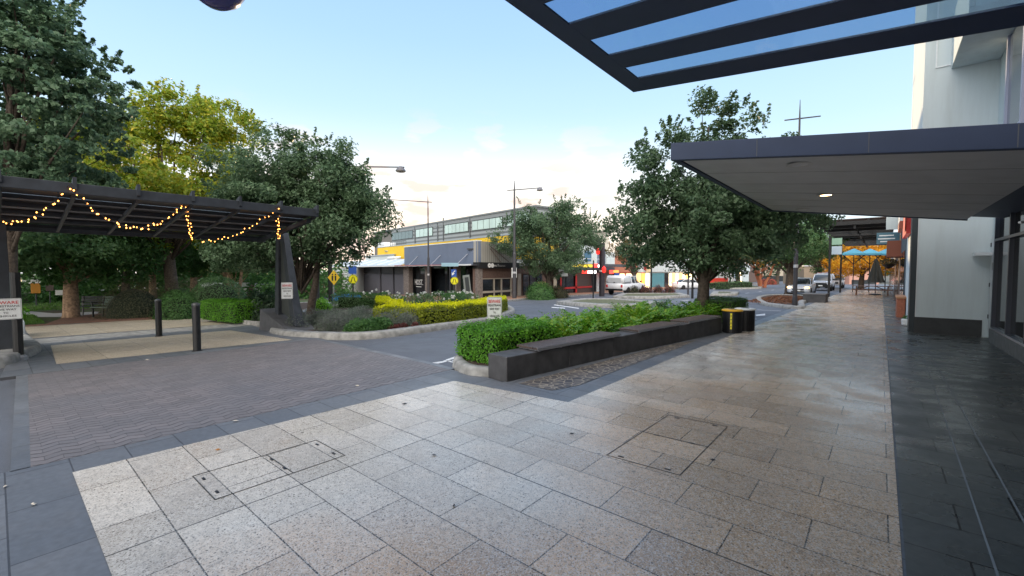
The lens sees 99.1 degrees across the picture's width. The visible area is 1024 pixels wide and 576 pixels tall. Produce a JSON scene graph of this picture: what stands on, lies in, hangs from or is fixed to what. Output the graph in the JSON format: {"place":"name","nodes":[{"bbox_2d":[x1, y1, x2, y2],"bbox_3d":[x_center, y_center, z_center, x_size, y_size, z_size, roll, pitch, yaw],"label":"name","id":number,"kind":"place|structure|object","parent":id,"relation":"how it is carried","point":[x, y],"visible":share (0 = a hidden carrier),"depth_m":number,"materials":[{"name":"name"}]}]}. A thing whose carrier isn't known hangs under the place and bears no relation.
{"place":"outdoors","nodes":[
{"label":"outdoors","id":0,"kind":"place"},
{"bbox_2d":[44,313,154,324],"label":"brick path","id":1,"kind":"structure","parent":0,"point":[85,318],"depth_m":18.19,"materials":[{"name":"brown brick"}]},
{"bbox_2d":[25,318,229,338],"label":"park footpath","id":2,"kind":"structure","parent":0,"point":[80,335],"depth_m":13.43,"materials":[{"name":"grey concrete"}]},
{"bbox_2d":[0,0,142,271],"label":"maple tree","id":3,"kind":"object","parent":2,"relation":"on","point":[46,33],"visible":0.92,"depth_m":11.95,"materials":[{"name":"green plant"}]},
{"bbox_2d":[148,286,201,319],"bbox_3d":[-14.241,0.605,18.707,3.113,1.421,2.269,2,3,40],"label":"green bush","id":4,"kind":"object","parent":2,"relation":"on","point":[178,306],"visible":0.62,"depth_m":18.03,"materials":[{"name":"green plant"}]},
{"bbox_2d":[0,325,317,380],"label":"median footpath","id":5,"kind":"structure","parent":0,"point":[43,361],"depth_m":8.96,"materials":[{"name":"grey stone"}]},
{"bbox_2d":[0,272,28,359],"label":"post","id":6,"kind":"object","parent":5,"relation":"on","point":[11,307],"visible":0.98,"depth_m":8.65,"materials":[{"name":"black metal"}]},
{"bbox_2d":[0,168,318,349],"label":"arbour","id":7,"kind":"object","parent":5,"relation":"on","point":[71,211],"visible":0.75,"depth_m":9.79,"materials":[{"name":"metal"}]},
{"bbox_2d":[191,303,202,351],"bbox_3d":[-6.822,0.865,9.443,0.200,1.100,0.200,2,3,40],"label":"bollard","id":8,"kind":"object","parent":5,"relation":"on","point":[196,327],"visible":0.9,"depth_m":9.39,"materials":[{"name":"black metal"}]},
{"bbox_2d":[51,330,289,363],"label":"cream paving","id":9,"kind":"structure","parent":0,"point":[79,352],"depth_m":10.44,"materials":[{"name":"beige stone"}]},
{"bbox_2d":[154,299,162,336],"bbox_3d":[-9.853,0.855,12.175,0.200,1.100,0.200,2,3,40],"label":"bollard","id":10,"kind":"object","parent":9,"relation":"on","point":[158,317],"visible":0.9,"depth_m":12.12,"materials":[{"name":"black metal"}]},
{"bbox_2d":[22,297,337,324],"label":"park ground","id":11,"kind":"structure","parent":0,"point":[46,320],"depth_m":25.26,"materials":[{"name":"soil"}]},
{"bbox_2d":[22,302,99,323],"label":"lawn grass","id":12,"kind":"structure","parent":11,"relation":"on","point":[31,319],"depth_m":27.88,"materials":[{"name":"green plant"}]},
{"bbox_2d":[3,133,148,281],"bbox_3d":[-18.702,-2.642,16.098,8.573,8.443,8.588,2,3,40],"label":"park tree","id":13,"kind":"object","parent":11,"relation":"on","point":[31,251],"visible":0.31,"depth_m":16.66,"materials":[{"name":"green plant"}]},
{"bbox_2d":[18,170,178,317],"bbox_3d":[-19.737,-2.228,19.941,8.269,7.468,7.960,2,3,40],"label":"park tree","id":14,"kind":"object","parent":11,"relation":"on","point":[70,305],"visible":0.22,"depth_m":19.80,"materials":[{"name":"green plant"}]},
{"bbox_2d":[88,274,164,319],"bbox_3d":[-17.051,0.308,19.750,4.379,2.082,3.314,2,3,40],"label":"bronze shrub","id":15,"kind":"object","parent":11,"relation":"on","point":[132,303],"visible":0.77,"depth_m":19.00,"materials":[{"name":"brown plant"}]},
{"bbox_2d":[60,238,228,297],"bbox_3d":[-21.115,-2.764,26.052,9.371,8.274,9.096,2,3,40],"label":"park tree","id":16,"kind":"object","parent":11,"relation":"on","point":[183,262],"visible":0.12,"depth_m":25.77,"materials":[{"name":"green plant"}]},
{"bbox_2d":[21,76,276,290],"bbox_3d":[-17.562,-4.334,21.128,11.092,11.491,10.243,2,3,40],"label":"autumn tree","id":17,"kind":"object","parent":11,"relation":"on","point":[154,173],"visible":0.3,"depth_m":20.13,"materials":[{"name":"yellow plant"}]},
{"bbox_2d":[148,272,204,315],"bbox_3d":[-15.817,0.235,20.728,3.952,2.119,2.844,2,3,40],"label":"bronze shrub","id":18,"kind":"object","parent":11,"relation":"on","point":[178,288],"visible":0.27,"depth_m":20.35,"materials":[{"name":"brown plant"}]},
{"bbox_2d":[118,239,249,292],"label":"park tree","id":19,"kind":"object","parent":11,"relation":"on","point":[192,279],"depth_m":32.27,"materials":[{"name":"green plant"}]},
{"bbox_2d":[19,260,357,303],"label":"park shrubbery","id":20,"kind":"object","parent":11,"relation":"on","point":[87,289],"visible":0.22,"depth_m":41.28,"materials":[{"name":"green plant"}]},
{"bbox_2d":[183,248,263,295],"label":"multi stem tree","id":21,"kind":"object","parent":11,"relation":"on","point":[226,274],"visible":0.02,"depth_m":26.81,"materials":[{"name":"green plant"}]},
{"bbox_2d":[237,302,330,326],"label":"island kerb","id":22,"kind":"structure","parent":11,"relation":"on","point":[253,323],"depth_m":15.09,"materials":[{"name":"concrete"}]},
{"bbox_2d":[257,303,306,320],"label":"planting soil","id":23,"kind":"structure","parent":22,"relation":"in","point":[303,305],"depth_m":25.62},
{"bbox_2d":[188,275,246,311],"bbox_3d":[-13.115,0.342,19.480,2.753,1.846,2.612,2,3,40],"label":"dome shrub","id":24,"kind":"object","parent":23,"relation":"on","point":[215,291],"visible":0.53,"depth_m":18.99,"materials":[{"name":"green plant"}]},
{"bbox_2d":[200,296,261,323],"bbox_3d":[-10.417,0.786,16.215,2.716,0.899,1.239,1,3,32],"label":"box hedge","id":25,"kind":"object","parent":23,"relation":"on","point":[229,310],"visible":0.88,"depth_m":15.65,"materials":[{"name":"green plant"}]},
{"bbox_2d":[231,283,274,320],"bbox_3d":[-9.411,0.536,16.408,2.848,1.450,2.037,2,3,34],"label":"leafy shrub","id":26,"kind":"object","parent":23,"relation":"on","point":[265,300],"visible":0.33,"depth_m":15.98,"materials":[{"name":"green plant"}]},
{"bbox_2d":[0,281,857,472],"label":"road","id":27,"kind":"structure","parent":0,"point":[435,346],"depth_m":10.90,"materials":[{"name":"grey asphalt"}]},
{"bbox_2d":[10,375,30,471],"bbox_3d":[-6.049,1.510,5.381,5.506,0.220,0.130,2,3,42],"label":"crossing edge strip","id":28,"kind":"object","parent":27,"relation":"on","point":[20,454],"visible":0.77,"depth_m":4.52,"materials":[{"name":"grey concrete"}]},
{"bbox_2d":[0,334,41,368],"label":"boulder","id":29,"kind":"structure","parent":27,"relation":"on","point":[32,346],"depth_m":8.96,"materials":[{"name":"stone"}]},
{"bbox_2d":[34,323,248,343],"bbox_3d":[-11.221,1.407,13.283,1.600,0.140,5.500,2,3,40],"label":"drain channel","id":30,"kind":"object","parent":27,"relation":"on","point":[88,337],"visible":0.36,"depth_m":13.00,"materials":[{"name":"concrete"}]},
{"bbox_2d":[28,339,448,466],"bbox_3d":[-4.479,1.430,7.313,5.600,0.222,5.010,2,3,40],"label":"paved crossing","id":31,"kind":"object","parent":27,"relation":"on","point":[79,412],"visible":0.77,"depth_m":6.05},
{"bbox_2d":[316,338,454,369],"bbox_3d":[-2.971,1.355,9.113,5.607,0.222,0.130,2,3,45],"label":"crossing edge strip","id":32,"kind":"object","parent":27,"relation":"on","point":[427,362],"visible":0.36,"depth_m":8.42,"materials":[{"name":"grey concrete"}]},
{"bbox_2d":[269,300,514,339],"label":"island kerb","id":33,"kind":"structure","parent":27,"relation":"on","point":[362,335],"depth_m":11.67,"materials":[{"name":"concrete"}]},
{"bbox_2d":[284,301,477,331],"bbox_3d":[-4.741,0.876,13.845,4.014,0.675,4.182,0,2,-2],"label":"lavender bed","id":34,"kind":"object","parent":33,"relation":"in","point":[328,320],"visible":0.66,"depth_m":12.87,"materials":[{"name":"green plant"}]},
{"bbox_2d":[190,118,404,316],"bbox_3d":[-8.093,-2.385,16.380,7.804,7.490,5.661,-1,3,-20],"label":"street tree","id":35,"kind":"object","parent":34,"relation":"on","point":[343,196],"visible":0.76,"depth_m":15.37,"materials":[{"name":"green plant"}]},
{"bbox_2d":[330,291,390,308],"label":"clipped hedge","id":36,"kind":"object","parent":34,"relation":"on","point":[346,301],"visible":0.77,"depth_m":22.24,"materials":[{"name":"green plant"}]},
{"bbox_2d":[342,316,392,331],"bbox_3d":[-3.986,0.990,12.005,1.144,0.432,1.498,2,3,40],"label":"flower bed","id":37,"kind":"object","parent":34,"relation":"on","point":[357,324],"visible":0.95,"depth_m":11.68,"materials":[{"name":"green plant"}]},
{"bbox_2d":[372,295,507,324],"bbox_3d":[-1.558,0.727,16.971,2.784,0.937,8.514,1,3,26],"label":"golden hedge","id":38,"kind":"object","parent":34,"relation":"on","point":[470,309],"visible":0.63,"depth_m":13.91,"materials":[{"name":"yellow plant"}]},
{"bbox_2d":[452,354,487,376],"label":"island kerb","id":39,"kind":"structure","parent":27,"relation":"on","point":[460,364],"depth_m":6.81,"materials":[{"name":"concrete"}]},
{"bbox_2d":[464,358,487,365],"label":"planting soil","id":40,"kind":"structure","parent":39,"relation":"in","point":[475,362],"depth_m":7.24,"materials":[{"name":"brown soil"}]},
{"bbox_2d":[487,297,501,321],"bbox_3d":[-0.343,0.772,8.493,0.285,1.200,0.065,0,2,-9],"label":"warning sign","id":41,"kind":"object","parent":40,"relation":"on","point":[494,306],"visible":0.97,"depth_m":8.45,"materials":[{"name":"white metal"}]},
{"bbox_2d":[454,315,557,364],"bbox_3d":[-0.092,0.888,7.865,1.411,0.744,1.782,2,3,44],"label":"clipped hedge","id":42,"kind":"object","parent":40,"relation":"on","point":[478,342],"visible":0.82,"depth_m":7.45,"materials":[{"name":"green plant"}]},
{"bbox_2d":[502,298,735,337],"bbox_3d":[3.250,0.796,11.850,3.923,0.804,9.957,2,3,40],"label":"philodendron bed","id":43,"kind":"object","parent":40,"relation":"on","point":[590,321],"visible":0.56,"depth_m":10.74,"materials":[{"name":"green plant"}]},
{"bbox_2d":[693,296,749,315],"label":"clipped hedge","id":44,"kind":"object","parent":40,"relation":"on","point":[727,302],"visible":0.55,"depth_m":13.90,"materials":[{"name":"green plant"}]},
{"bbox_2d":[596,243,605,295],"bbox_3d":[7.818,-1.565,38.111,0.960,4.700,0.624,2,3,40],"label":"signal pole","id":45,"kind":"object","parent":27,"relation":"on","point":[602,268],"visible":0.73,"depth_m":37.98,"materials":[{"name":"grey metal"}]},
{"bbox_2d":[556,298,663,307],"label":"traffic island","id":46,"kind":"structure","parent":27,"relation":"on","point":[583,304],"depth_m":23.88,"materials":[{"name":"concrete"}]},
{"bbox_2d":[573,299,640,303],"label":"planting soil","id":47,"kind":"structure","parent":46,"relation":"in","point":[606,301],"depth_m":25.83,"materials":[{"name":"brown soil"}]},
{"bbox_2d":[606,275,644,293],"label":"utility truck","id":48,"kind":"object","parent":27,"relation":"on","point":[624,283],"visible":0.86,"depth_m":41.31,"materials":[{"name":"white paint"}]},
{"bbox_2d":[613,293,689,298],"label":"traffic island","id":49,"kind":"structure","parent":27,"relation":"on","point":[679,295],"depth_m":32.64,"materials":[{"name":"concrete"}]},
{"bbox_2d":[756,294,806,308],"bbox_3d":[16.912,0.791,27.440,3.407,0.467,15.631,2,3,37],"label":"kerb extension","id":50,"kind":"object","parent":27,"relation":"on","point":[801,304],"visible":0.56,"depth_m":22.31,"materials":[{"name":"concrete"}]},
{"bbox_2d":[761,295,798,304],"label":"planting soil","id":51,"kind":"structure","parent":50,"relation":"in","point":[780,298],"depth_m":26.96,"materials":[{"name":"brown soil"}]},
{"bbox_2d":[747,295,802,303],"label":"fallen leaves","id":52,"kind":"object","parent":51,"relation":"on","point":[786,299],"visible":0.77,"depth_m":26.40,"materials":[{"name":"brown plant"}]},
{"bbox_2d":[787,278,815,292],"bbox_3d":[25.217,-0.176,38.018,2.140,1.445,4.550,2,3,40],"label":"sedan car","id":53,"kind":"object","parent":27,"relation":"on","point":[807,285],"visible":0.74,"depth_m":36.78,"materials":[{"name":"silver metal"}]},
{"bbox_2d":[813,273,834,290],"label":"van","id":54,"kind":"object","parent":27,"relation":"on","point":[820,279],"visible":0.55,"depth_m":48.28,"materials":[{"name":"silver metal"}]},
{"bbox_2d":[0,284,906,575],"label":"footpath","id":55,"kind":"structure","parent":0,"point":[52,532],"depth_m":3.41,"materials":[{"name":"grey stone"}]},
{"bbox_2d":[199,0,244,10],"bbox_3d":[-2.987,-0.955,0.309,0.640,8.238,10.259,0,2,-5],"label":"globe lamp","id":56,"kind":"object","parent":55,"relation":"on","point":[224,5],"visible":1,"depth_m":5.02,"materials":[{"name":"blue"}]},
{"bbox_2d":[488,314,721,381],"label":"bench wall","id":57,"kind":"structure","parent":55,"relation":"on","point":[525,360],"depth_m":7.74,"materials":[{"name":"concrete"}]},
{"bbox_2d":[520,340,695,389],"bbox_3d":[2.252,1.294,8.232,0.712,0.031,5.838,2,3,40],"label":"stone inlay","id":58,"kind":"object","parent":55,"relation":"on","point":[576,376],"visible":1,"depth_m":6.96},
{"bbox_2d":[784,104,820,305],"bbox_3d":[14.128,-4.053,21.419,1.655,10.200,0.296,0,2,6],"label":"lamp post","id":59,"kind":"object","parent":55,"relation":"on","point":[795,283],"visible":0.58,"depth_m":21.48,"materials":[{"name":"grey metal"}]},
{"bbox_2d":[821,245,889,288],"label":"autumn tree","id":60,"kind":"object","parent":55,"relation":"on","point":[861,265],"visible":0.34,"depth_m":55.36,"materials":[{"name":"orange plant"}]},
{"bbox_2d":[886,217,901,300],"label":"shop building","id":61,"kind":"structure","parent":55,"relation":"on","point":[893,250],"depth_m":22.01,"materials":[{"name":"brown brick"}]},
{"bbox_2d":[876,232,900,243],"bbox_3d":[20.212,-2.668,23.413,1.025,0.620,0.066,2,3,40],"label":"hanging sign","id":62,"kind":"object","parent":61,"relation":"attached to","point":[883,238],"visible":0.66,"depth_m":23.45,"materials":[{"name":"blue"}]},
{"bbox_2d":[899,218,910,294],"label":"shop building","id":63,"kind":"structure","parent":55,"relation":"on","point":[906,231],"depth_m":17.76,"materials":[{"name":"red paint"}]},
{"bbox_2d":[905,0,1023,362],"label":"corner building","id":64,"kind":"structure","parent":55,"relation":"on","point":[964,278],"depth_m":11.22,"materials":[{"name":"white paint"}]},
{"bbox_2d":[505,0,1023,91],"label":"glass canopy","id":65,"kind":"object","parent":64,"relation":"attached to","point":[578,35],"visible":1,"depth_m":3.82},
{"bbox_2d":[671,123,1023,220],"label":"solid canopy","id":66,"kind":"object","parent":64,"relation":"attached to","point":[963,173],"visible":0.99,"depth_m":6.24,"materials":[{"name":"grey"}]},
{"bbox_2d":[987,236,993,331],"bbox_3d":[11.762,-0.074,10.694,0.070,2.390,0.810,2,3,40],"label":"door","id":67,"kind":"structure","parent":64,"relation":"in","point":[992,243],"depth_m":10.87,"materials":[{"name":"grey"}]},
{"bbox_2d":[995,215,1009,330],"bbox_3d":[10.833,-0.414,9.592,0.015,2.720,1.470,2,3,40],"label":"window pane","id":68,"kind":"structure","parent":64,"relation":"in","point":[1004,222],"depth_m":9.76,"materials":[{"name":"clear glass"}]},
{"bbox_2d":[1003,26,1023,123],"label":"window pane","id":69,"kind":"structure","parent":64,"relation":"in","point":[1014,75],"depth_m":9.29,"materials":[{"name":"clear glass"}]},
{"bbox_2d":[1010,209,1023,340],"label":"window pane","id":70,"kind":"structure","parent":64,"relation":"in","point":[1017,309],"depth_m":8.62,"materials":[{"name":"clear glass"}]},
{"bbox_2d":[22,274,888,287],"bbox_3d":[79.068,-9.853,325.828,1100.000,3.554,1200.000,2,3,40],"label":"ground","id":71,"kind":"structure","parent":0,"point":[887,279],"depth_m":144.88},
{"bbox_2d":[605,223,650,275],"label":"young tree","id":72,"kind":"object","parent":71,"relation":"on","point":[620,257],"visible":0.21,"depth_m":44.60,"materials":[{"name":"green plant"}]},
{"bbox_2d":[598,84,845,309],"bbox_3d":[6.791,-2.691,14.016,7.950,7.930,4.712,0,2,-5],"label":"street tree","id":73,"kind":"object","parent":71,"relation":"on","point":[712,228],"visible":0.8,"depth_m":13.58,"materials":[{"name":"green plant"}]},
{"bbox_2d":[744,221,850,293],"bbox_3d":[24.076,-3.219,37.434,7.701,7.762,7.279,2,3,40],"label":"street tree","id":74,"kind":"object","parent":71,"relation":"on","point":[817,251],"visible":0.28,"depth_m":36.35,"materials":[{"name":"green plant"}]},
{"bbox_2d":[783,265,820,283],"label":"building","id":75,"kind":"structure","parent":71,"relation":"on","point":[804,272],"depth_m":104.97,"materials":[{"name":"brown"}]},
{"bbox_2d":[0,0,915,272],"label":"sky","id":76,"kind":"structure","parent":0,"point":[474,99],"materials":[{"name":"blue"}]},
{"bbox_2d":[72,290,902,575],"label":"granite paving","id":77,"kind":"structure","parent":0,"point":[796,476],"depth_m":3.34,"materials":[{"name":"grey stone"}]},
{"bbox_2d":[192,440,344,499],"bbox_3d":[-1.980,1.466,3.615,0.557,0.003,0.977,2,3,40],"label":"access cover","id":78,"kind":"object","parent":77,"relation":"on","point":[217,491],"visible":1,"depth_m":3.55,"materials":[{"name":"grey metal"}]},
{"bbox_2d":[607,415,727,474],"bbox_3d":[1.526,1.444,4.161,0.627,0.003,1.437,2,3,40],"label":"access cover","id":79,"kind":"object","parent":77,"relation":"on","point":[671,438],"visible":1,"depth_m":4.00,"materials":[{"name":"grey metal"}]},
{"bbox_2d":[721,309,743,333],"bbox_3d":[5.904,0.879,11.711,0.530,0.634,0.530,1,3,27],"label":"litter bin","id":80,"kind":"object","parent":77,"relation":"on","point":[732,321],"visible":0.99,"depth_m":11.51,"materials":[{"name":"black metal"}]},
{"bbox_2d":[735,307,755,331],"bbox_3d":[6.478,0.870,12.142,0.530,0.634,0.530,1,3,28],"label":"litter bin","id":81,"kind":"object","parent":77,"relation":"on","point":[748,320],"visible":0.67,"depth_m":11.93,"materials":[{"name":"black metal"}]},
{"bbox_2d":[803,292,828,302],"bbox_3d":[18.079,0.584,26.010,1.150,0.540,1.550,2,3,40],"label":"concrete seat","id":82,"kind":"object","parent":77,"relation":"on","point":[816,297],"visible":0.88,"depth_m":25.46,"materials":[{"name":"grey concrete"}]},
{"bbox_2d":[820,217,893,296],"bbox_3d":[28.381,-1.584,35.486,3.600,5.490,29.100,2,3,40],"label":"verandah","id":83,"kind":"object","parent":77,"relation":"on","point":[861,231],"visible":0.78,"depth_m":29.95,"materials":[{"name":"black paint"}]},
{"bbox_2d":[866,258,884,294],"bbox_3d":[30.715,-0.966,36.880,1.170,3.100,1.170,-2,3,-36],"label":"closed umbrella","id":84,"kind":"object","parent":77,"relation":"on","point":[875,276],"visible":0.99,"depth_m":36.69,"materials":[{"name":"grey fabric"}]},
{"bbox_2d":[366,287,678,300],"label":"footpath","id":85,"kind":"structure","parent":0,"point":[523,296],"depth_m":43.02,"materials":[{"name":"concrete"}]},
{"bbox_2d":[335,268,366,292],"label":"shop building","id":86,"kind":"structure","parent":85,"relation":"on","point":[359,285],"depth_m":53.73,"materials":[{"name":"grey concrete"}]},
{"bbox_2d":[388,199,431,293],"bbox_3d":[-8.734,-3.553,37.412,3.771,9.050,0.488,0,2,-9],"label":"lamp post","id":87,"kind":"object","parent":85,"relation":"on","point":[428,275],"visible":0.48,"depth_m":37.60,"materials":[{"name":"grey metal"}]},
{"bbox_2d":[332,234,558,297],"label":"shop building","id":88,"kind":"structure","parent":85,"relation":"on","point":[403,271],"depth_m":43.63,"materials":[{"name":"silver metal"}]},
{"bbox_2d":[416,268,424,294],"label":"host window","id":89,"kind":"structure","parent":88,"relation":"in","point":[420,272],"depth_m":43.94,"materials":[{"name":"black glass"}]},
{"bbox_2d":[423,266,465,294],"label":"shop window","id":90,"kind":"structure","parent":88,"relation":"in","point":[439,275],"depth_m":42.18,"materials":[{"name":"black glass"}]},
{"bbox_2d":[372,205,573,265],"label":"office building","id":91,"kind":"structure","parent":85,"relation":"on","point":[478,225],"depth_m":59.16,"materials":[{"name":"grey"}]},
{"bbox_2d":[445,222,468,233],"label":"window","id":92,"kind":"structure","parent":91,"relation":"in","point":[464,226],"depth_m":59.10,"materials":[{"name":"grey glass"}]},
{"bbox_2d":[472,216,502,230],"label":"window","id":93,"kind":"structure","parent":91,"relation":"in","point":[490,223],"depth_m":53.97,"materials":[{"name":"grey glass"}]},
{"bbox_2d":[467,241,519,297],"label":"restaurant","id":94,"kind":"structure","parent":85,"relation":"on","point":[494,274],"depth_m":36.74,"materials":[{"name":"black"}]},
{"bbox_2d":[483,278,511,296],"bbox_3d":[-1.289,0.107,37.219,0.170,1.929,3.796,2,3,40],"label":"window","id":95,"kind":"structure","parent":94,"relation":"in","point":[491,286],"depth_m":37.24,"materials":[{"name":"beige glass"}]},
{"bbox_2d":[507,181,542,297],"bbox_3d":[0.990,-3.600,33.241,2.722,9.100,0.487,0,2,6],"label":"lamp post","id":96,"kind":"object","parent":85,"relation":"on","point":[514,293],"visible":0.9,"depth_m":33.26,"materials":[{"name":"grey metal"}]},
{"bbox_2d":[517,266,556,295],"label":"shop building","id":97,"kind":"structure","parent":85,"relation":"on","point":[525,279],"depth_m":40.31,"materials":[{"name":"brown brick"}]},
{"bbox_2d":[524,278,556,299],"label":"leafy shrub","id":98,"kind":"object","parent":85,"relation":"on","point":[542,291],"visible":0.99,"depth_m":32.70,"materials":[{"name":"green plant"}]},
{"bbox_2d":[486,194,605,292],"bbox_3d":[2.925,-3.409,35.855,8.209,8.662,8.096,2,3,40],"label":"street tree","id":99,"kind":"object","parent":85,"relation":"on","point":[539,225],"visible":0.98,"depth_m":34.84,"materials":[{"name":"green plant"}]},
{"bbox_2d":[557,264,614,292],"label":"shop building","id":100,"kind":"structure","parent":85,"relation":"on","point":[581,282],"depth_m":47.67,"materials":[{"name":"red paint"}]},
{"bbox_2d":[577,273,590,291],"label":"shop window","id":101,"kind":"structure","parent":100,"relation":"in","point":[583,279],"depth_m":48.31,"materials":[{"name":"brown glass"}]},
{"bbox_2d":[575,245,624,266],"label":"building","id":102,"kind":"structure","parent":100,"relation":"on","point":[609,261],"depth_m":54.80,"materials":[{"name":"white"}]},
{"bbox_2d":[605,256,636,289],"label":"shop building","id":103,"kind":"structure","parent":85,"relation":"on","point":[619,271],"depth_m":60.84,"materials":[{"name":"paint"}]},
{"bbox_2d":[636,259,694,287],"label":"shop building","id":104,"kind":"structure","parent":85,"relation":"on","point":[661,277],"depth_m":75.67,"materials":[{"name":"white paint"}]},
{"bbox_2d":[882,291,1023,575],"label":"basalt paving","id":105,"kind":"structure","parent":0,"point":[942,531],"depth_m":3.91,"materials":[{"name":"grey stone"}]},
{"bbox_2d":[895,295,905,317],"bbox_3d":[15.110,0.745,16.996,0.300,0.900,1.700,2,3,40],"label":"brick planter","id":106,"kind":"object","parent":105,"relation":"on","point":[900,306],"visible":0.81,"depth_m":16.40,"materials":[{"name":"brown brick"}]},
{"bbox_2d":[915,335,998,575],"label":"paving seam","id":107,"kind":"object","parent":105,"relation":"on","point":[985,539],"visible":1,"depth_m":3.19,"materials":[{"name":"grey"}]},
{"bbox_2d":[919,336,1023,522],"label":"paving seam","id":108,"kind":"object","parent":105,"relation":"on","point":[1014,504],"visible":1,"depth_m":3.83,"materials":[{"name":"grey"}]},
{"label":"planting soil","id":109,"kind":"structure","parent":0,"visible":0},
{"bbox_2d":[709,281,752,288],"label":"dark hedge","id":110,"kind":"object","parent":109,"relation":"on","point":[728,285],"visible":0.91,"depth_m":57.80,"materials":[{"name":"green plant"}]},
{"bbox_2d":[746,259,774,287],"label":"street tree","id":111,"kind":"object","parent":109,"relation":"on","point":[759,281],"visible":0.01,"depth_m":65.66,"materials":[{"name":"orange plant"}]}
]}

